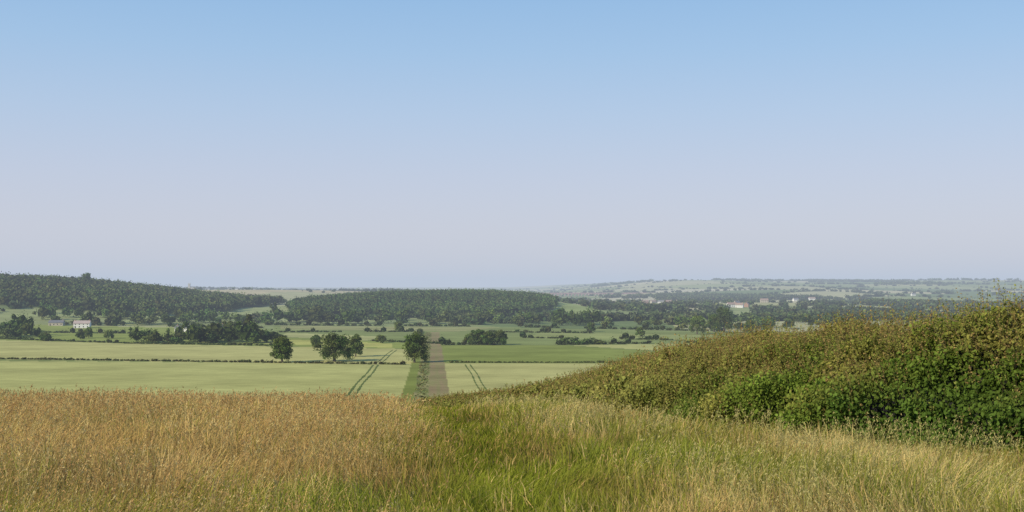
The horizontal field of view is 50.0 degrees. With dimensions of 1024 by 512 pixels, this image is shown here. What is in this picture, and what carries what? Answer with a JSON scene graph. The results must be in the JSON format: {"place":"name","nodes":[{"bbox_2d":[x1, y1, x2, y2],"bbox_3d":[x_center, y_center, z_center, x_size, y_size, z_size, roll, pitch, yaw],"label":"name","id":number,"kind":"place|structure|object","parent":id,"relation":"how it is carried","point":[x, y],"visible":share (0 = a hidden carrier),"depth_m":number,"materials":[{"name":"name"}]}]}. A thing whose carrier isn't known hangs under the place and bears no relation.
{"place":"outdoors","nodes":[
{"label":"outdoors","id":0,"kind":"place"},
{"bbox_2d":[0,280,1023,510],"bbox_3d":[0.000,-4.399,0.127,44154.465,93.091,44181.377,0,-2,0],"label":"ground terrain","id":1,"kind":"structure","parent":0,"point":[445,376],"depth_m":669.93,"materials":[{"name":"green plant"}]},
{"bbox_2d":[0,316,41,337],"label":"trees","id":2,"kind":"object","parent":1,"relation":"on","point":[17,329],"visible":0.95,"depth_m":883.89,"materials":[{"name":"green plant"}]},
{"bbox_2d":[5,308,40,335],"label":"tree belt","id":3,"kind":"object","parent":1,"relation":"on","point":[22,318],"visible":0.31,"depth_m":910.35,"materials":[{"name":"green plant"}]},
{"bbox_2d":[38,332,51,340],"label":"oak tree","id":4,"kind":"object","parent":1,"relation":"on","point":[45,336],"visible":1,"depth_m":826.91,"materials":[{"name":"green plant"}]},
{"bbox_2d":[48,319,65,325],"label":"barn","id":5,"kind":"structure","parent":1,"relation":"on","point":[56,322],"depth_m":1104.92,"materials":[{"name":"stone"}]},
{"bbox_2d":[75,331,84,338],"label":"oak tree","id":6,"kind":"object","parent":1,"relation":"on","point":[80,334],"visible":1,"depth_m":857.38,"materials":[{"name":"green plant"}]},
{"bbox_2d":[73,319,91,327],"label":"farmhouse","id":7,"kind":"object","parent":1,"relation":"on","point":[81,323],"visible":0.98,"depth_m":1070.12,"materials":[{"name":"paint"}]},
{"bbox_2d":[80,273,90,281],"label":"oak tree","id":8,"kind":"object","parent":1,"relation":"on","point":[86,276],"visible":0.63,"depth_m":1596.83,"materials":[{"name":"green plant"}]},
{"bbox_2d":[83,326,93,337],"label":"oak tree","id":9,"kind":"object","parent":1,"relation":"on","point":[88,330],"visible":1,"depth_m":877.56,"materials":[{"name":"green plant"}]},
{"bbox_2d":[103,329,113,337],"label":"oak tree","id":10,"kind":"object","parent":1,"relation":"on","point":[108,333],"visible":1,"depth_m":866.85,"materials":[{"name":"green plant"}]},
{"bbox_2d":[28,300,193,324],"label":"tree belt","id":11,"kind":"object","parent":1,"relation":"on","point":[43,311],"visible":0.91,"depth_m":1174.56,"materials":[{"name":"green plant"}]},
{"bbox_2d":[0,336,272,345],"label":"field hedgerow","id":12,"kind":"object","parent":1,"relation":"on","point":[117,341],"visible":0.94,"depth_m":788.04,"materials":[{"name":"green plant"}]},
{"bbox_2d":[0,271,286,315],"bbox_3d":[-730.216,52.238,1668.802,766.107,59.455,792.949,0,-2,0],"label":"hillside woodland","id":13,"kind":"object","parent":1,"relation":"on","point":[61,291],"visible":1,"depth_m":1406.99,"materials":[{"name":"green plant"}]},
{"bbox_2d":[41,327,265,333],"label":"field hedgerow","id":14,"kind":"object","parent":1,"relation":"on","point":[72,330],"visible":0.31,"depth_m":969.40,"materials":[{"name":"green plant"}]},
{"bbox_2d":[128,326,186,343],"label":"trees","id":15,"kind":"object","parent":1,"relation":"on","point":[149,335],"visible":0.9,"depth_m":796.48,"materials":[{"name":"green plant"}]},
{"bbox_2d":[53,316,262,327],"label":"field hedgerow","id":16,"kind":"object","parent":1,"relation":"on","point":[107,322],"visible":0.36,"depth_m":1113.21,"materials":[{"name":"green plant"}]},
{"bbox_2d":[0,357,405,364],"bbox_3d":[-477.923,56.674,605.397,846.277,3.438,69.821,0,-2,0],"label":"field hedgerow","id":17,"kind":"object","parent":1,"relation":"on","point":[402,362],"visible":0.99,"depth_m":591.78,"materials":[{"name":"green plant"}]},
{"bbox_2d":[169,286,273,289],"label":"tree belt","id":18,"kind":"object","parent":1,"relation":"on","point":[225,287],"visible":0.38,"depth_m":4680.86,"materials":[{"name":"green plant"}]},
{"bbox_2d":[166,319,283,342],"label":"trees","id":19,"kind":"object","parent":1,"relation":"on","point":[213,332],"visible":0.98,"depth_m":797.93,"materials":[{"name":"green plant"}]},
{"bbox_2d":[184,308,276,323],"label":"tree belt","id":20,"kind":"object","parent":1,"relation":"on","point":[205,315],"visible":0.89,"depth_m":1197.40,"materials":[{"name":"green plant"}]},
{"bbox_2d":[220,313,253,330],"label":"tree belt","id":21,"kind":"object","parent":1,"relation":"on","point":[249,318],"visible":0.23,"depth_m":863.72,"materials":[{"name":"green plant"}]},
{"bbox_2d":[269,336,294,361],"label":"oak tree","id":22,"kind":"object","parent":1,"relation":"on","point":[281,348],"visible":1,"depth_m":588.36,"materials":[{"name":"green plant"}]},
{"bbox_2d":[310,334,322,347],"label":"oak tree","id":23,"kind":"object","parent":1,"relation":"on","point":[315,338],"visible":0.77,"depth_m":731.76,"materials":[{"name":"green plant"}]},
{"bbox_2d":[269,301,368,323],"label":"tree belt","id":24,"kind":"object","parent":1,"relation":"on","point":[318,313],"visible":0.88,"depth_m":1223.32,"materials":[{"name":"green plant"}]},
{"bbox_2d":[313,332,354,361],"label":"oak tree","id":25,"kind":"object","parent":1,"relation":"on","point":[335,343],"visible":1,"depth_m":593.94,"materials":[{"name":"green plant"}]},
{"bbox_2d":[348,333,363,356],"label":"oak tree","id":26,"kind":"object","parent":1,"relation":"on","point":[355,342],"visible":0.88,"depth_m":636.96,"materials":[{"name":"green plant"}]},
{"bbox_2d":[278,334,439,343],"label":"field hedgerow","id":27,"kind":"object","parent":1,"relation":"on","point":[436,342],"visible":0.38,"depth_m":809.82,"materials":[{"name":"green plant"}]},
{"bbox_2d":[375,334,386,342],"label":"oak tree","id":28,"kind":"object","parent":1,"relation":"on","point":[381,338],"visible":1,"depth_m":797.13,"materials":[{"name":"green plant"}]},
{"bbox_2d":[393,321,403,329],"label":"oak tree","id":29,"kind":"object","parent":1,"relation":"on","point":[397,325],"visible":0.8,"depth_m":1006.24,"materials":[{"name":"green plant"}]},
{"bbox_2d":[352,307,458,324],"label":"tree belt","id":30,"kind":"object","parent":1,"relation":"on","point":[427,315],"visible":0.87,"depth_m":1220.02,"materials":[{"name":"green plant"}]},
{"bbox_2d":[402,331,429,362],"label":"oak tree","id":31,"kind":"object","parent":1,"relation":"on","point":[414,344],"visible":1,"depth_m":587.56,"materials":[{"name":"green plant"}]},
{"bbox_2d":[345,350,486,399],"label":"tractor tramlines","id":32,"kind":"object","parent":1,"relation":"on","point":[358,389],"visible":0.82,"depth_m":488.69,"materials":[{"name":"green plant"}]},
{"bbox_2d":[413,332,430,402],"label":"track verge scrub","id":33,"kind":"object","parent":1,"relation":"on","point":[422,374],"visible":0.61,"depth_m":500.30,"materials":[{"name":"green plant"}]},
{"bbox_2d":[285,288,560,316],"bbox_3d":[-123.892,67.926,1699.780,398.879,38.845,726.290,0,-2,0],"label":"plantation woodland","id":34,"kind":"object","parent":1,"relation":"on","point":[466,300],"visible":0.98,"depth_m":1488.02,"materials":[{"name":"green plant"}]},
{"bbox_2d":[279,325,593,332],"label":"field hedgerow","id":35,"kind":"object","parent":1,"relation":"on","point":[542,330],"visible":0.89,"depth_m":989.22,"materials":[{"name":"green plant"}]},
{"bbox_2d":[463,334,472,342],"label":"oak tree","id":36,"kind":"object","parent":1,"relation":"on","point":[467,337],"visible":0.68,"depth_m":786.23,"materials":[{"name":"green plant"}]},
{"bbox_2d":[469,329,484,344],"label":"oak tree","id":37,"kind":"object","parent":1,"relation":"on","point":[477,333],"visible":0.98,"depth_m":772.41,"materials":[{"name":"green plant"}]},
{"bbox_2d":[481,331,495,344],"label":"oak tree","id":38,"kind":"object","parent":1,"relation":"on","point":[488,336],"visible":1,"depth_m":766.90,"materials":[{"name":"green plant"}]},
{"bbox_2d":[265,316,725,331],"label":"field hedgerow","id":39,"kind":"object","parent":1,"relation":"on","point":[341,321],"visible":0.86,"depth_m":1134.75,"materials":[{"name":"green plant"}]},
{"bbox_2d":[457,308,539,323],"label":"tree belt","id":40,"kind":"object","parent":1,"relation":"on","point":[513,320],"visible":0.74,"depth_m":1224.24,"materials":[{"name":"green plant"}]},
{"bbox_2d":[493,330,507,344],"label":"oak tree","id":41,"kind":"object","parent":1,"relation":"on","point":[501,337],"visible":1,"depth_m":768.44,"materials":[{"name":"green plant"}]},
{"bbox_2d":[0,382,1023,511],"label":"meadow grass","id":42,"kind":"structure","parent":1,"relation":"on","point":[583,477],"depth_m":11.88,"materials":[{"name":"green plant"}]},
{"bbox_2d":[0,279,1023,324],"bbox_3d":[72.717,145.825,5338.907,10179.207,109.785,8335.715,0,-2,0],"label":"distant hedgerow trees","id":43,"kind":"object","parent":1,"relation":"on","point":[679,307],"visible":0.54,"depth_m":1976.24,"materials":[{"name":"green plant"}]},
{"bbox_2d":[449,360,613,362],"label":"field hedgerow","id":44,"kind":"object","parent":1,"relation":"on","point":[522,361],"visible":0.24,"depth_m":586.59,"materials":[{"name":"green plant"}]},
{"bbox_2d":[527,306,601,325],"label":"tree belt","id":45,"kind":"object","parent":1,"relation":"on","point":[586,317],"visible":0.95,"depth_m":1174.11,"materials":[{"name":"green plant"}]},
{"bbox_2d":[436,334,710,344],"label":"field hedgerow","id":46,"kind":"object","parent":1,"relation":"on","point":[442,340],"visible":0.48,"depth_m":772.64,"materials":[{"name":"green plant"}]},
{"bbox_2d":[555,336,606,344],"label":"tree belt","id":47,"kind":"object","parent":1,"relation":"on","point":[575,340],"visible":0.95,"depth_m":776.02,"materials":[{"name":"green plant"}]},
{"bbox_2d":[540,293,637,295],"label":"railway viaduct","id":48,"kind":"object","parent":1,"relation":"on","point":[584,293],"visible":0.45,"depth_m":3954.07,"materials":[{"name":"brick"}]},
{"bbox_2d":[586,322,596,330],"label":"oak tree","id":49,"kind":"object","parent":1,"relation":"on","point":[591,326],"visible":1,"depth_m":996.90,"materials":[{"name":"green plant"}]},
{"bbox_2d":[520,329,713,340],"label":"field hedgerow","id":50,"kind":"object","parent":1,"relation":"on","point":[625,335],"visible":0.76,"depth_m":852.23,"materials":[{"name":"green plant"}]},
{"bbox_2d":[590,279,653,286],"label":"ridge tree belt","id":51,"kind":"object","parent":1,"relation":"on","point":[618,283],"visible":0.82,"depth_m":6342.11,"materials":[{"name":"green plant"}]},
{"bbox_2d":[635,327,645,336],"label":"oak tree","id":52,"kind":"object","parent":1,"relation":"on","point":[639,330],"visible":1,"depth_m":902.39,"materials":[{"name":"green plant"}]},
{"bbox_2d":[601,314,732,328],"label":"tree belt","id":53,"kind":"object","parent":1,"relation":"on","point":[682,322],"visible":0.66,"depth_m":1142.05,"materials":[{"name":"green plant"}]},
{"bbox_2d":[689,315,706,333],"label":"oak tree","id":54,"kind":"object","parent":1,"relation":"on","point":[698,324],"visible":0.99,"depth_m":947.38,"materials":[{"name":"green plant"}]},
{"bbox_2d":[707,314,720,331],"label":"oak tree","id":55,"kind":"object","parent":1,"relation":"on","point":[711,321],"visible":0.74,"depth_m":997.91,"materials":[{"name":"green plant"}]},
{"bbox_2d":[414,278,1023,460],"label":"hawthorn hedge","id":56,"kind":"object","parent":1,"relation":"on","point":[969,367],"visible":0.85,"depth_m":19.15,"materials":[{"name":"green plant"}]},
{"bbox_2d":[713,306,734,332],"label":"oak tree","id":57,"kind":"object","parent":1,"relation":"on","point":[724,315],"visible":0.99,"depth_m":982.07,"materials":[{"name":"green plant"}]},
{"bbox_2d":[712,278,783,280],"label":"ridge tree belt","id":58,"kind":"object","parent":1,"relation":"on","point":[743,279],"visible":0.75,"depth_m":6376.33,"materials":[{"name":"green plant"}]},
{"bbox_2d":[742,320,755,332],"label":"oak tree","id":59,"kind":"object","parent":1,"relation":"on","point":[751,323],"visible":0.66,"depth_m":956.87,"materials":[{"name":"green plant"}]},
{"bbox_2d":[725,310,867,329],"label":"tree belt","id":60,"kind":"object","parent":1,"relation":"on","point":[738,320],"visible":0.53,"depth_m":1101.37,"materials":[{"name":"green plant"}]},
{"bbox_2d":[874,281,942,284],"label":"ridge tree belt","id":61,"kind":"object","parent":1,"relation":"on","point":[908,282],"visible":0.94,"depth_m":5031.94,"materials":[{"name":"green plant"}]},
{"bbox_2d":[866,307,1010,324],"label":"tree belt","id":62,"kind":"object","parent":1,"relation":"on","point":[915,315],"visible":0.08,"depth_m":1223.65,"materials":[{"name":"green plant"}]},
{"bbox_2d":[903,277,1020,280],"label":"ridge tree belt","id":63,"kind":"object","parent":1,"relation":"on","point":[956,279],"visible":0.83,"depth_m":6248.94,"materials":[{"name":"green plant"}]},
{"bbox_2d":[0,0,1023,286],"label":"sky","id":64,"kind":"structure","parent":0,"point":[200,143],"materials":[{"name":"blue"}]}
]}

